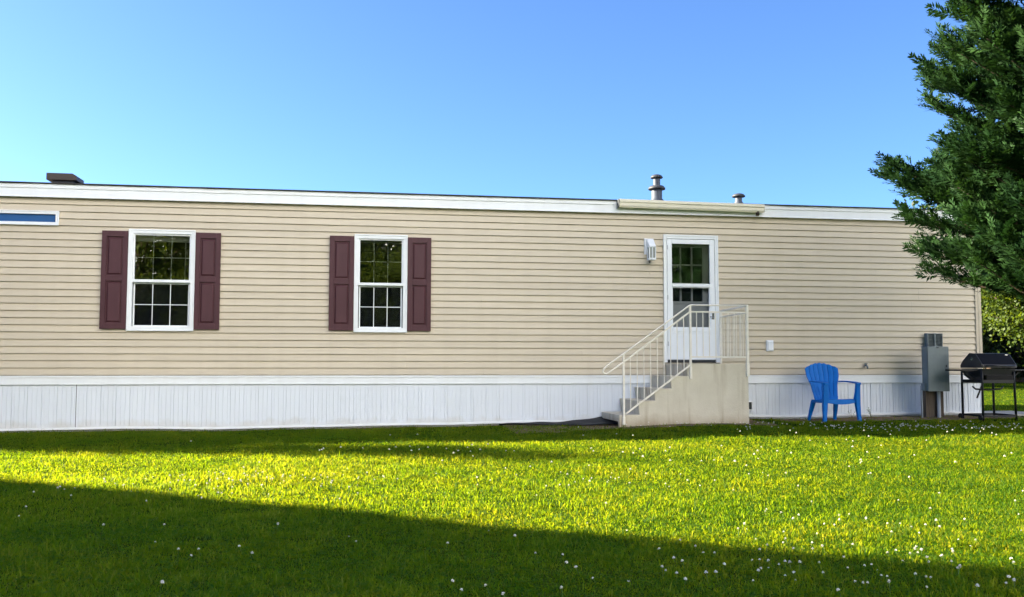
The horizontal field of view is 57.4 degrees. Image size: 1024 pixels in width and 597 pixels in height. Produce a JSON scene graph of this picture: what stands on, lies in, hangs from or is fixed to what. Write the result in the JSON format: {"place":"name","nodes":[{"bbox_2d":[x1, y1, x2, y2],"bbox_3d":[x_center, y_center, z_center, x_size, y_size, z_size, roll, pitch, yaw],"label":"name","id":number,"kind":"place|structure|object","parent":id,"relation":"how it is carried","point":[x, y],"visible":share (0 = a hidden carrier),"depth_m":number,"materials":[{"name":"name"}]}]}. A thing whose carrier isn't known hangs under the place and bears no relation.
{"place":"outdoors","nodes":[
{"label":"outdoors","id":0,"kind":"place"},
{"bbox_2d":[0,368,1023,596],"bbox_3d":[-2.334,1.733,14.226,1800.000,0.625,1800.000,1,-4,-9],"label":"ground","id":1,"kind":"structure","parent":0,"point":[845,419],"depth_m":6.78,"materials":[{"name":"green plant"}]},
{"bbox_2d":[0,173,982,432],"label":"mobile home","id":2,"kind":"object","parent":1,"relation":"on","point":[136,307],"visible":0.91,"depth_m":14.56,"materials":[{"name":"plastic"}]},
{"bbox_2d":[0,210,59,224],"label":"window","id":3,"kind":"structure","parent":2,"relation":"in","point":[19,217],"depth_m":13.63,"materials":[{"name":"white plastic"}]},
{"bbox_2d":[126,229,195,330],"bbox_3d":[-5.209,-0.267,13.942,0.951,1.508,0.202,1,-4,-9],"label":"window","id":4,"kind":"structure","parent":2,"relation":"in","point":[149,235],"depth_m":13.87,"materials":[{"name":"white plastic"}]},
{"bbox_2d":[353,234,407,332],"bbox_3d":[-2.028,-0.228,14.444,0.811,1.508,0.172,1,-4,-9],"label":"window","id":5,"kind":"structure","parent":2,"relation":"in","point":[359,238],"depth_m":14.39,"materials":[{"name":"white plastic"}]},
{"bbox_2d":[672,244,708,326],"bbox_3d":[2.882,0.015,15.296,0.847,2.017,0.052,1,-4,-9],"label":"inner door","id":6,"kind":"structure","parent":2,"relation":"in","point":[680,305],"depth_m":15.30,"materials":[{"name":"paint"}]},
{"bbox_2d":[667,239,715,360],"bbox_3d":[2.904,0.024,15.142,0.809,1.972,0.101,1,-4,-9],"label":"storm door","id":7,"kind":"structure","parent":2,"relation":"in","point":[711,286],"depth_m":15.13,"materials":[{"name":"white paint"}]},
{"bbox_2d":[499,416,617,425],"bbox_3d":[0.818,1.880,14.300,1.951,0.149,0.782,1,-4,-9],"label":"landscape fabric","id":8,"kind":"object","parent":1,"relation":"on","point":[597,421],"visible":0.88,"depth_m":14.48,"materials":[{"name":"black fabric"}]},
{"bbox_2d":[602,304,749,426],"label":"concrete steps","id":9,"kind":"structure","parent":1,"relation":"on","point":[690,393],"depth_m":14.04,"materials":[{"name":"beige paint"}]},
{"bbox_2d":[805,363,861,421],"bbox_3d":[5.069,1.484,14.856,0.664,0.927,0.676,1,-4,-13],"label":"garden chair","id":10,"kind":"object","parent":1,"relation":"on","point":[822,378],"visible":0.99,"depth_m":15.03,"materials":[{"name":"blue plastic"}]},
{"bbox_2d":[920,346,949,417],"bbox_3d":[6.918,1.500,15.386,0.415,1.418,0.324,1,-4,-9],"label":"electrical box","id":11,"kind":"object","parent":1,"relation":"on","point":[935,384],"visible":0.84,"depth_m":15.29,"materials":[{"name":"grey metal"}]},
{"bbox_2d":[867,0,1023,305],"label":"conifer tree","id":12,"kind":"object","parent":1,"relation":"on","point":[970,180],"visible":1,"depth_m":11.04,"materials":[{"name":"green plant"}]},
{"bbox_2d":[896,195,1023,368],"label":"background tree","id":13,"kind":"object","parent":1,"relation":"on","point":[914,203],"depth_m":45.11,"materials":[{"name":"green plant"}]},
{"bbox_2d":[907,205,1023,365],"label":"broadleaf tree","id":14,"kind":"object","parent":1,"relation":"on","point":[1015,309],"visible":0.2,"depth_m":28.53,"materials":[{"name":"green plant"}]},
{"bbox_2d":[945,353,1023,420],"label":"gas grill","id":15,"kind":"object","parent":1,"relation":"on","point":[988,360],"visible":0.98,"depth_m":14.88,"materials":[{"name":"black metal"}]},
{"bbox_2d":[981,293,1023,381],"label":"background tree","id":16,"kind":"object","parent":1,"relation":"on","point":[990,346],"visible":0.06,"depth_m":36.00,"materials":[{"name":"green plant"}]},
{"bbox_2d":[984,411,1023,415],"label":"concrete pad","id":17,"kind":"object","parent":1,"relation":"on","point":[1020,413],"visible":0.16,"depth_m":16.35,"materials":[{"name":"grey concrete"}]},
{"bbox_2d":[0,0,1023,208],"label":"sky","id":18,"kind":"structure","parent":0,"point":[781,102],"materials":[{"name":"blue"}]},
{"bbox_2d":[190,419,1019,466],"bbox_3d":[1.428,1.650,10.525,13.768,0.222,5.756,1,-4,-9],"label":"clover patch","id":19,"kind":"object","parent":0,"point":[796,432],"visible":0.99,"depth_m":12.82,"materials":[{"name":"white plant"}]}
]}

